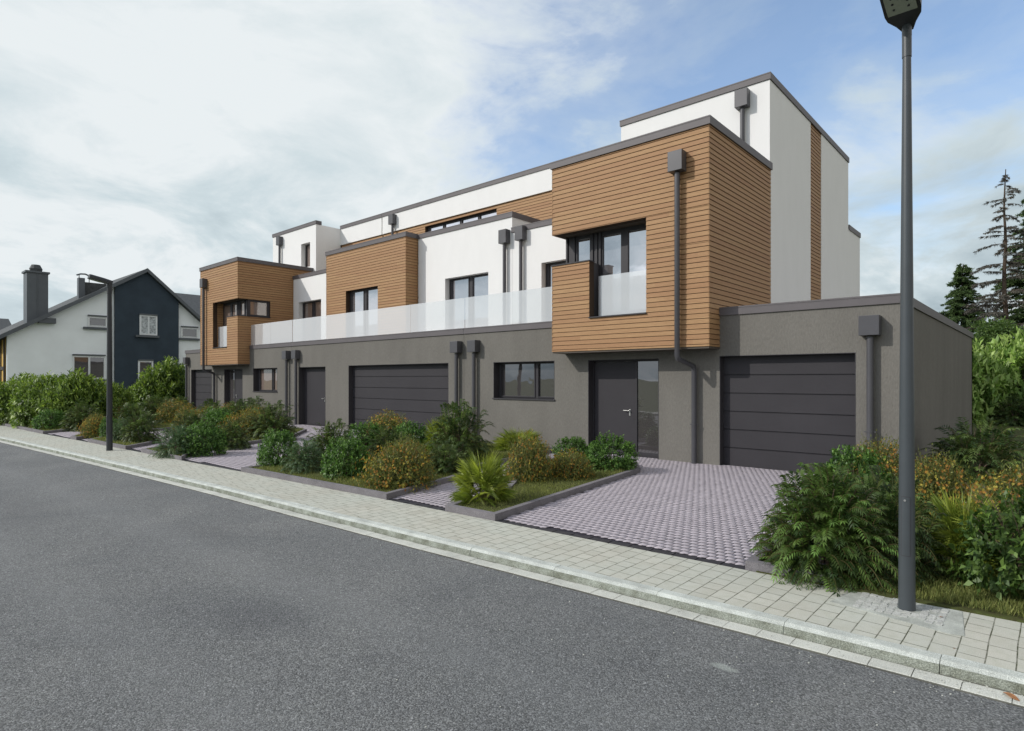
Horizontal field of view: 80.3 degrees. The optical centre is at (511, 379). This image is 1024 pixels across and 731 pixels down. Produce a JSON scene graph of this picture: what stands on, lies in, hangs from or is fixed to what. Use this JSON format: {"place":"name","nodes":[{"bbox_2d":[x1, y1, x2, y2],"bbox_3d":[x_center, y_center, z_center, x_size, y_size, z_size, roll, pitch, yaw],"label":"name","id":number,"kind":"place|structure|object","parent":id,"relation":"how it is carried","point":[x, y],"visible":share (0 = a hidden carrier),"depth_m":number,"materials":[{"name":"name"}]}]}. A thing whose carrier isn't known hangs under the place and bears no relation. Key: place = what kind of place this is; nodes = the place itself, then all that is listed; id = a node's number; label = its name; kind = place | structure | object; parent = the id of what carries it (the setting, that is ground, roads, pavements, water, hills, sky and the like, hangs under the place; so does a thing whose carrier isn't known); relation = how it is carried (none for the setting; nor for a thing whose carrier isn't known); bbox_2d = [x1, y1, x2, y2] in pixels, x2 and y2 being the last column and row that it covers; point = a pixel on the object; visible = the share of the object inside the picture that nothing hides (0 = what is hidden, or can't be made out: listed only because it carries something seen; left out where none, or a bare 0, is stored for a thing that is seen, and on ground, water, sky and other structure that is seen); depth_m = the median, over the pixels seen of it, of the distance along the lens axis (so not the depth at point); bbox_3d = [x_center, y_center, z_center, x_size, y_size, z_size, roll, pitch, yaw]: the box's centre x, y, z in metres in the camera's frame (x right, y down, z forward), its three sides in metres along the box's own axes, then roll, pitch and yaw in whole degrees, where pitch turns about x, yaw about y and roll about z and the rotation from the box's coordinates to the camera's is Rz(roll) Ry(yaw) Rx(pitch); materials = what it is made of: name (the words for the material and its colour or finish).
{"place":"outdoors","nodes":[
{"label":"outdoors","id":0,"kind":"place"},
{"bbox_2d":[183,214,383,423],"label":"town house","id":1,"kind":"structure","parent":0,"point":[251,310],"depth_m":27.03,"materials":[{"name":"grey paint"}]},
{"bbox_2d":[195,370,211,409],"bbox_3d":[-14.980,0.643,29.628,2.440,2.214,0.056,0,0,42],"label":"garage door","id":2,"kind":"structure","parent":1,"relation":"in","point":[203,380],"depth_m":29.80,"materials":[{"name":"paint"}]},
{"bbox_2d":[228,369,241,405],"bbox_3d":[-12.357,0.650,27.288,1.850,2.200,0.110,0,0,42],"label":"front door","id":3,"kind":"structure","parent":1,"relation":"in","point":[234,375],"depth_m":27.46,"materials":[{"name":"metal"}]},
{"bbox_2d":[223,299,269,325],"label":"corner window","id":4,"kind":"structure","parent":1,"relation":"in","point":[247,307],"depth_m":26.60,"materials":[{"name":"glass"}]},
{"bbox_2d":[258,368,276,391],"bbox_3d":[-10.103,0.025,25.338,2.090,0.970,0.088,0,0,42],"label":"window","id":5,"kind":"structure","parent":1,"relation":"in","point":[267,377],"depth_m":25.50,"materials":[{"name":"glass"}]},
{"bbox_2d":[303,300,320,317],"bbox_3d":[-8.740,-2.445,26.803,1.880,1.990,0.088,0,0,42],"label":"window","id":6,"kind":"structure","parent":1,"relation":"in","point":[310,309],"depth_m":26.82,"materials":[{"name":"glass"}]},
{"bbox_2d":[47,424,814,565],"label":"driveway","id":7,"kind":"structure","parent":0,"point":[683,477],"depth_m":8.47,"materials":[{"name":"stone"}]},
{"bbox_2d":[241,442,557,499],"bbox_3d":[-2.287,1.759,13.322,6.680,0.182,6.525,0,0,42],"label":"planter bed","id":8,"kind":"object","parent":7,"relation":"on","point":[377,493],"visible":0.18,"depth_m":9.98,"materials":[{"name":"grey concrete"}]},
{"bbox_2d":[256,428,296,466],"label":"leafy shrub","id":9,"kind":"object","parent":8,"relation":"on","point":[271,447],"visible":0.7,"depth_m":11.83,"materials":[{"name":"green plant"}]},
{"bbox_2d":[278,438,326,473],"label":"feathery shrub","id":10,"kind":"object","parent":8,"relation":"on","point":[302,458],"visible":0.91,"depth_m":11.13,"materials":[{"name":"green plant"}]},
{"bbox_2d":[304,417,357,463],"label":"feathery shrub","id":11,"kind":"object","parent":8,"relation":"on","point":[326,437],"visible":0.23,"depth_m":12.52,"materials":[{"name":"green plant"}]},
{"bbox_2d":[320,436,370,480],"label":"leafy shrub","id":12,"kind":"object","parent":8,"relation":"on","point":[350,450],"visible":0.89,"depth_m":10.34,"materials":[{"name":"green plant"}]},
{"bbox_2d":[342,421,385,449],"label":"leafy shrub","id":13,"kind":"object","parent":8,"relation":"on","point":[360,433],"visible":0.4,"depth_m":14.68,"materials":[{"name":"green plant"}]},
{"bbox_2d":[362,424,412,459],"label":"feathery shrub","id":14,"kind":"object","parent":8,"relation":"on","point":[392,435],"visible":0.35,"depth_m":12.93,"materials":[{"name":"green plant"}]},
{"bbox_2d":[362,406,417,442],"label":"blossoming shrub","id":15,"kind":"object","parent":8,"relation":"on","point":[396,420],"visible":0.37,"depth_m":15.95,"materials":[{"name":"plant"}]},
{"bbox_2d":[351,433,440,492],"bbox_3d":[-1.864,1.371,9.768,1.340,1.055,1.410,0,0,-34],"label":"blossoming shrub","id":16,"kind":"object","parent":8,"relation":"on","point":[394,465],"visible":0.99,"depth_m":9.53,"materials":[{"name":"yellow plant"}]},
{"bbox_2d":[395,419,428,447],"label":"leafy shrub","id":17,"kind":"object","parent":8,"relation":"on","point":[418,431],"visible":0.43,"depth_m":14.66,"materials":[{"name":"green plant"}]},
{"bbox_2d":[249,442,629,511],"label":"grass","id":18,"kind":"structure","parent":8,"relation":"on","point":[542,487],"depth_m":9.91,"materials":[{"name":"green plant"}]},
{"bbox_2d":[422,413,458,449],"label":"shrub","id":19,"kind":"object","parent":8,"relation":"on","point":[431,429],"visible":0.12,"depth_m":14.52,"materials":[{"name":"green plant"}]},
{"bbox_2d":[428,441,469,475],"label":"feathery shrub","id":20,"kind":"object","parent":8,"relation":"on","point":[445,459],"visible":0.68,"depth_m":10.83,"materials":[{"name":"green plant"}]},
{"bbox_2d":[423,399,496,461],"bbox_3d":[-1.062,1.408,12.841,1.807,1.966,1.765,0,0,13],"label":"feathery shrub","id":21,"kind":"object","parent":8,"relation":"on","point":[462,437],"visible":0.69,"depth_m":12.74,"materials":[{"name":"green plant"}]},
{"bbox_2d":[488,426,548,451],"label":"shrub","id":22,"kind":"object","parent":8,"relation":"on","point":[500,443],"visible":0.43,"depth_m":14.49,"materials":[{"name":"green plant"}]},
{"bbox_2d":[291,163,602,435],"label":"town house","id":23,"kind":"structure","parent":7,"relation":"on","point":[385,331],"depth_m":21.10,"materials":[{"name":"grey paint"}]},
{"bbox_2d":[305,368,309,423],"bbox_3d":[-7.872,0.650,23.340,0.380,2.120,0.030,0,0,42],"label":"door panel","id":24,"kind":"structure","parent":23,"relation":"in","point":[307,370],"depth_m":23.31,"materials":[{"name":"metal"}]},
{"bbox_2d":[304,367,324,425],"bbox_3d":[-7.372,0.645,22.856,1.870,2.210,0.110,0,0,42],"label":"front door","id":25,"kind":"structure","parent":23,"relation":"in","point":[317,374],"depth_m":22.86,"materials":[{"name":"metal"}]},
{"bbox_2d":[350,287,377,311],"bbox_3d":[-5.603,-2.450,23.266,2.090,2.000,0.088,0,0,42],"label":"window","id":26,"kind":"structure","parent":23,"relation":"in","point":[365,299],"depth_m":23.28,"materials":[{"name":"glass"}]},
{"bbox_2d":[353,364,447,435],"bbox_3d":[-3.645,0.643,19.553,5.110,2.214,0.056,0,0,42],"label":"garage door","id":27,"kind":"structure","parent":23,"relation":"in","point":[417,391],"depth_m":19.43,"materials":[{"name":"paint"}]},
{"bbox_2d":[428,210,496,231],"bbox_3d":[-1.969,-5.875,23.862,4.050,0.850,0.088,0,0,42],"label":"clerestory window","id":28,"kind":"structure","parent":23,"relation":"in","point":[492,213],"depth_m":23.81,"materials":[{"name":"glass"}]},
{"bbox_2d":[449,273,487,299],"bbox_3d":[-1.375,-2.442,20.256,2.050,1.985,0.088,0,0,42],"label":"window","id":29,"kind":"structure","parent":23,"relation":"in","point":[476,285],"depth_m":20.27,"materials":[{"name":"glass"}]},
{"bbox_2d":[445,459,639,520],"bbox_3d":[0.491,1.759,10.489,2.188,0.182,5.768,0,0,34],"label":"planter bed","id":30,"kind":"object","parent":7,"relation":"on","point":[483,513],"visible":0.4,"depth_m":8.56,"materials":[{"name":"grey concrete"}]},
{"bbox_2d":[446,447,516,506],"bbox_3d":[-0.417,1.382,8.435,1.011,0.900,1.003,0,0,-11],"label":"fan palm","id":31,"kind":"object","parent":30,"relation":"on","point":[489,479],"visible":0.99,"depth_m":8.32,"materials":[{"name":"green plant"}]},
{"bbox_2d":[503,429,559,483],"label":"blossoming shrub","id":32,"kind":"object","parent":30,"relation":"on","point":[532,465],"visible":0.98,"depth_m":10.05,"materials":[{"name":"yellow plant"}]},
{"bbox_2d":[552,435,589,458],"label":"leafy shrub","id":33,"kind":"object","parent":30,"relation":"on","point":[581,446],"visible":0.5,"depth_m":12.55,"materials":[{"name":"green plant"}]},
{"bbox_2d":[549,446,595,480],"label":"blossoming shrub","id":34,"kind":"object","parent":30,"relation":"on","point":[569,464],"visible":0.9,"depth_m":10.36,"materials":[{"name":"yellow plant"}]},
{"bbox_2d":[582,430,638,471],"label":"leafy shrub","id":35,"kind":"object","parent":30,"relation":"on","point":[600,450],"visible":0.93,"depth_m":11.31,"materials":[{"name":"green plant"}]},
{"bbox_2d":[497,519,744,569],"bbox_3d":[1.005,1.801,6.572,3.032,0.098,0.119,0,0,39],"label":"slot drain","id":36,"kind":"object","parent":7,"relation":"on","point":[637,547],"visible":0.37,"depth_m":6.39,"materials":[{"name":"grey metal"}]},
{"bbox_2d":[0,443,1023,730],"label":"road","id":37,"kind":"structure","parent":0,"point":[166,607],"depth_m":4.18,"materials":[{"name":"grey asphalt"}]},
{"bbox_2d":[100,499,1022,726],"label":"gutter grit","id":38,"kind":"object","parent":37,"relation":"on","point":[699,618],"visible":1,"depth_m":4.23,"materials":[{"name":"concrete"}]},
{"bbox_2d":[0,425,1023,672],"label":"sidewalk","id":39,"kind":"structure","parent":0,"point":[992,641],"depth_m":5.76,"materials":[{"name":"grey concrete"}]},
{"bbox_2d":[87,274,112,450],"bbox_3d":[-9.993,-0.383,14.737,0.220,4.265,0.510,0,0,42],"label":"street lamp","id":40,"kind":"object","parent":39,"relation":"on","point":[109,418],"visible":1,"depth_m":14.83,"materials":[{"name":"metal"}]},
{"bbox_2d":[830,591,964,635],"bbox_3d":[2.924,1.773,4.599,0.860,0.054,0.560,0,0,42],"label":"mortar patch","id":41,"kind":"object","parent":39,"relation":"on","point":[953,623],"visible":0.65,"depth_m":4.46,"materials":[{"name":"grey concrete"}]},
{"bbox_2d":[880,0,921,611],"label":"street lamp","id":42,"kind":"object","parent":41,"relation":"on","point":[902,16],"visible":1,"depth_m":4.58,"materials":[{"name":"metal"}]},
{"bbox_2d":[853,592,949,625],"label":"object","id":43,"kind":"structure","parent":41,"relation":"on","point":[925,611],"depth_m":4.59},
{"bbox_2d":[0,0,1023,337],"label":"sky","id":44,"kind":"structure","parent":0,"point":[173,139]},
{"bbox_2d":[463,71,973,474],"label":"town house","id":45,"kind":"structure","parent":0,"point":[686,272],"depth_m":13.43,"materials":[{"name":"grey paint"}]},
{"bbox_2d":[499,361,553,398],"bbox_3d":[0.428,0.025,15.977,2.090,0.970,0.088,0,0,42],"label":"window","id":46,"kind":"structure","parent":45,"relation":"in","point":[530,380],"depth_m":16.00,"materials":[{"name":"glass"}]},
{"bbox_2d":[566,224,646,275],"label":"corner window","id":47,"kind":"structure","parent":45,"relation":"in","point":[621,250],"depth_m":13.96,"materials":[{"name":"glass"}]},
{"bbox_2d":[593,359,657,457],"bbox_3d":[2.628,0.650,13.967,1.850,2.200,0.110,0,0,42],"label":"front door","id":48,"kind":"structure","parent":45,"relation":"in","point":[625,392],"depth_m":13.93,"materials":[{"name":"metal"}]},
{"bbox_2d":[723,354,854,474],"bbox_3d":[5.260,0.643,11.637,2.440,2.214,0.056,0,0,42],"label":"garage door","id":49,"kind":"structure","parent":45,"relation":"in","point":[781,412],"depth_m":11.60,"materials":[{"name":"paint"}]},
{"bbox_2d":[756,423,1023,622],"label":"lawn","id":50,"kind":"structure","parent":0,"point":[981,611],"depth_m":4.87,"materials":[{"name":"green plant"}]},
{"bbox_2d":[176,293,199,314],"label":"house","id":51,"kind":"structure","parent":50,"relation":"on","point":[192,301],"depth_m":61.51,"materials":[{"name":"stone"}]},
{"bbox_2d":[762,530,1023,618],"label":"lawn grass","id":52,"kind":"structure","parent":50,"relation":"on","point":[953,595],"depth_m":4.79,"materials":[{"name":"green plant"}]},
{"bbox_2d":[838,464,964,585],"bbox_3d":[3.451,1.489,5.573,1.142,1.391,1.194,0,0,-9],"label":"feathery shrub","id":53,"kind":"object","parent":50,"relation":"on","point":[923,538],"visible":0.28,"depth_m":5.37,"materials":[{"name":"green plant"}]},
{"bbox_2d":[890,443,977,516],"bbox_3d":[5.566,1.360,8.020,1.035,1.044,1.030,0,0,-38],"label":"blossoming shrub","id":54,"kind":"object","parent":50,"relation":"on","point":[936,481],"visible":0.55,"depth_m":7.85,"materials":[{"name":"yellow plant"}]},
{"bbox_2d":[938,263,992,338],"bbox_3d":[29.369,-2.766,39.762,6.110,9.763,6.230,0,0,-10],"label":"spruce tree","id":55,"kind":"object","parent":50,"relation":"on","point":[962,277],"visible":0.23,"depth_m":39.50,"materials":[{"name":"green plant"}]},
{"bbox_2d":[915,488,1023,580],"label":"fan palm","id":56,"kind":"object","parent":50,"relation":"on","point":[950,522],"visible":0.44,"depth_m":5.43,"materials":[{"name":"green plant"}]},
{"bbox_2d":[918,416,1023,488],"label":"feathery shrub","id":57,"kind":"object","parent":50,"relation":"on","point":[976,449],"visible":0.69,"depth_m":10.19,"materials":[{"name":"green plant"}]},
{"bbox_2d":[945,481,1023,600],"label":"broadleaf shrub","id":58,"kind":"object","parent":50,"relation":"on","point":[977,569],"visible":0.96,"depth_m":4.89,"materials":[{"name":"green plant"}]},
{"bbox_2d":[953,454,1023,529],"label":"blossoming shrub","id":59,"kind":"object","parent":50,"relation":"on","point":[1016,481],"visible":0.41,"depth_m":7.08,"materials":[{"name":"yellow plant"}]},
{"bbox_2d":[962,169,1023,350],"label":"bare spruce","id":60,"kind":"object","parent":50,"relation":"on","point":[1004,298],"visible":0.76,"depth_m":33.94,"materials":[{"name":"green plant"}]},
{"bbox_2d":[972,337,1015,424],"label":"laurel bush","id":61,"kind":"object","parent":50,"relation":"on","point":[990,379],"visible":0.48,"depth_m":23.35,"materials":[{"name":"green plant"}]},
{"bbox_2d":[969,315,1023,389],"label":"leafy tree","id":62,"kind":"object","parent":50,"relation":"on","point":[989,331],"visible":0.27,"depth_m":30.97,"materials":[{"name":"green plant"}]},
{"bbox_2d":[972,325,1023,424],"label":"laurel bush","id":63,"kind":"object","parent":50,"relation":"on","point":[1010,356],"visible":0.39,"depth_m":23.73,"materials":[{"name":"green plant"}]},
{"bbox_2d":[987,393,1023,426],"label":"feathery shrub","id":64,"kind":"object","parent":50,"relation":"on","point":[1015,409],"visible":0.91,"depth_m":22.64,"materials":[{"name":"green plant"}]},
{"bbox_2d":[990,199,1023,370],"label":"spruce tree","id":65,"kind":"object","parent":50,"relation":"on","point":[1017,316],"visible":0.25,"depth_m":36.16,"materials":[{"name":"green plant"}]},
{"label":"ground","id":66,"kind":"structure","parent":0,"visible":0},
{"bbox_2d":[0,422,79,433],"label":"planter bed","id":67,"kind":"object","parent":66,"relation":"on","point":[36,430],"visible":0.06,"depth_m":20.20,"materials":[{"name":"grey concrete"}]},
{"bbox_2d":[0,372,38,424],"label":"hedge bush","id":68,"kind":"object","parent":67,"relation":"on","point":[5,394],"visible":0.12,"depth_m":23.12,"materials":[{"name":"green plant"}]},
{"bbox_2d":[6,370,86,428],"bbox_3d":[-17.334,1.035,22.686,2.843,2.791,2.581,0,0,37],"label":"hedge bush","id":69,"kind":"object","parent":67,"relation":"on","point":[28,394],"visible":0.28,"depth_m":21.73,"materials":[{"name":"green plant"}]},
{"bbox_2d":[31,409,70,429],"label":"leafy shrub","id":70,"kind":"object","parent":67,"relation":"on","point":[50,422],"visible":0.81,"depth_m":20.52,"materials":[{"name":"green plant"}]},
{"bbox_2d":[36,367,122,424],"bbox_3d":[-15.761,0.945,22.188,2.583,2.849,2.283,0,0,-17],"label":"hedge bush","id":71,"kind":"object","parent":67,"relation":"on","point":[77,387],"visible":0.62,"depth_m":21.76,"materials":[{"name":"green plant"}]},
{"bbox_2d":[57,400,101,431],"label":"feathery shrub","id":72,"kind":"object","parent":67,"relation":"on","point":[78,416],"visible":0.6,"depth_m":20.50,"materials":[{"name":"green plant"}]},
{"bbox_2d":[88,379,138,413],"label":"hedge bush","id":73,"kind":"object","parent":67,"relation":"on","point":[120,392],"visible":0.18,"depth_m":23.66,"materials":[{"name":"green plant"}]},
{"bbox_2d":[128,355,185,407],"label":"hedge bush","id":74,"kind":"object","parent":67,"relation":"on","point":[169,369],"visible":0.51,"depth_m":31.21,"materials":[{"name":"green plant"}]},
{"bbox_2d":[0,264,199,398],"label":"gable house","id":75,"kind":"structure","parent":66,"relation":"on","point":[155,318],"depth_m":39.58,"materials":[{"name":"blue paint"}]},
{"bbox_2d":[72,354,105,381],"bbox_3d":[-27.219,-0.715,38.933,0.170,1.750,2.150,0,0,42],"label":"window","id":76,"kind":"structure","parent":75,"relation":"in","point":[94,364],"depth_m":39.11,"materials":[{"name":"white glass"}]},
{"bbox_2d":[83,315,106,329],"bbox_3d":[-26.914,-3.675,39.277,0.170,0.930,1.430,0,0,42],"label":"window","id":77,"kind":"structure","parent":75,"relation":"in","point":[95,322],"depth_m":39.30,"materials":[{"name":"white glass"}]},
{"bbox_2d":[135,313,158,337],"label":"window","id":78,"kind":"structure","parent":75,"relation":"in","point":[147,322],"depth_m":41.33,"materials":[{"name":"glass"}]},
{"bbox_2d":[179,326,199,340],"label":"window","id":79,"kind":"structure","parent":75,"relation":"in","point":[187,332],"depth_m":43.52,"materials":[{"name":"white glass"}]},
{"bbox_2d":[70,424,171,439],"bbox_3d":[-13.074,1.759,22.019,3.191,0.182,8.781,0,0,-24],"label":"planter bed","id":80,"kind":"object","parent":66,"relation":"on","point":[82,437],"visible":0.13,"depth_m":17.78,"materials":[{"name":"grey concrete"}]},
{"bbox_2d":[76,410,105,438],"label":"blossoming shrub","id":81,"kind":"object","parent":80,"relation":"on","point":[90,427],"visible":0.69,"depth_m":17.91,"materials":[{"name":"yellow plant"}]},
{"bbox_2d":[113,402,154,426],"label":"feathery shrub","id":82,"kind":"object","parent":80,"relation":"on","point":[127,412],"visible":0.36,"depth_m":20.68,"materials":[{"name":"green plant"}]},
{"bbox_2d":[139,395,173,419],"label":"feathery shrub","id":83,"kind":"object","parent":80,"relation":"on","point":[153,406],"visible":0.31,"depth_m":24.57,"materials":[{"name":"green plant"}]},
{"bbox_2d":[154,397,193,423],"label":"blossoming shrub","id":84,"kind":"object","parent":80,"relation":"on","point":[167,411],"visible":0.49,"depth_m":23.17,"materials":[{"name":"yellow plant"}]},
{"bbox_2d":[88,436,156,448],"bbox_3d":[-10.615,1.759,16.838,3.760,0.182,1.535,0,0,42],"label":"planter bed","id":85,"kind":"object","parent":66,"relation":"on","point":[121,446],"visible":0.38,"depth_m":15.88,"materials":[{"name":"grey concrete"}]},
{"bbox_2d":[104,417,129,441],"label":"feathery shrub","id":86,"kind":"object","parent":85,"relation":"on","point":[119,424],"visible":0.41,"depth_m":16.66,"materials":[{"name":"green plant"}]},
{"bbox_2d":[117,410,165,443],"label":"feathery shrub","id":87,"kind":"object","parent":85,"relation":"on","point":[138,429],"visible":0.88,"depth_m":16.40,"materials":[{"name":"green plant"}]},
{"bbox_2d":[141,428,306,459],"bbox_3d":[-8.540,1.759,18.960,4.131,0.182,11.954,0,0,-23],"label":"planter bed","id":88,"kind":"object","parent":66,"relation":"on","point":[148,451],"visible":0.2,"depth_m":14.37,"materials":[{"name":"grey concrete"}]},
{"bbox_2d":[148,423,202,458],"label":"feathery shrub","id":89,"kind":"object","parent":88,"relation":"on","point":[171,444],"visible":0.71,"depth_m":13.61,"materials":[{"name":"green plant"}]},
{"bbox_2d":[74,418,303,455],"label":"grass","id":90,"kind":"structure","parent":88,"relation":"on","point":[129,443],"depth_m":16.76,"materials":[{"name":"green plant"}]},
{"bbox_2d":[170,409,212,441],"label":"feathery shrub","id":91,"kind":"object","parent":88,"relation":"on","point":[189,420],"visible":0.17,"depth_m":15.26,"materials":[{"name":"green plant"}]},
{"bbox_2d":[177,420,227,457],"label":"leafy shrub","id":92,"kind":"object","parent":88,"relation":"on","point":[203,430],"visible":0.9,"depth_m":13.76,"materials":[{"name":"green plant"}]},
{"bbox_2d":[201,410,234,432],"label":"leafy shrub","id":93,"kind":"object","parent":88,"relation":"on","point":[213,418],"visible":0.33,"depth_m":17.77,"materials":[{"name":"green plant"}]},
{"bbox_2d":[218,420,251,450],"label":"feathery shrub","id":94,"kind":"object","parent":88,"relation":"on","point":[232,435],"visible":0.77,"depth_m":15.16,"materials":[{"name":"green plant"}]},
{"bbox_2d":[223,398,254,417],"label":"feathery shrub","id":95,"kind":"object","parent":88,"relation":"on","point":[235,406],"visible":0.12,"depth_m":21.27,"materials":[{"name":"green plant"}]},
{"bbox_2d":[217,407,265,437],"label":"blossoming shrub","id":96,"kind":"object","parent":88,"relation":"on","point":[244,418],"visible":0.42,"depth_m":17.47,"materials":[{"name":"green plant"}]},
{"bbox_2d":[244,400,299,440],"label":"feathery shrub","id":97,"kind":"object","parent":88,"relation":"on","point":[269,420],"visible":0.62,"depth_m":17.26,"materials":[{"name":"green plant"}]},
{"bbox_2d":[0,436,1023,694],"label":"kerb","id":98,"kind":"structure","parent":66,"relation":"on","point":[978,672],"depth_m":4.92,"materials":[{"name":"concrete"}]},
{"bbox_2d":[0,440,1023,707],"bbox_3d":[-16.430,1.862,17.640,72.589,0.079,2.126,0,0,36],"label":"gutter","id":99,"kind":"object","parent":66,"relation":"on","point":[906,670],"visible":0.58,"depth_m":4.84,"materials":[{"name":"concrete"}]},
{"bbox_2d":[745,521,834,583],"bbox_3d":[4.242,1.759,7.949,0.712,0.182,6.416,0,0,35],"label":"planter bed","id":100,"kind":"object","parent":66,"relation":"on","point":[753,563],"visible":0.12,"depth_m":5.50,"materials":[{"name":"grey concrete"}]},
{"bbox_2d":[749,462,925,596],"bbox_3d":[2.894,1.435,5.531,1.473,1.376,1.544,0,0,-7],"label":"feathery shrub","id":101,"kind":"object","parent":100,"relation":"on","point":[826,516],"visible":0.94,"depth_m":5.23,"materials":[{"name":"green plant"}]},
{"bbox_2d":[820,444,893,507],"bbox_3d":[4.689,1.353,8.285,0.979,0.960,0.997,0,0,14],"label":"leafy shrub","id":102,"kind":"object","parent":100,"relation":"on","point":[850,456],"visible":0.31,"depth_m":8.16,"materials":[{"name":"green plant"}]},
{"bbox_2d":[838,430,915,482],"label":"blossoming shrub","id":103,"kind":"object","parent":100,"relation":"on","point":[892,462],"visible":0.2,"depth_m":9.35,"materials":[{"name":"green plant"}]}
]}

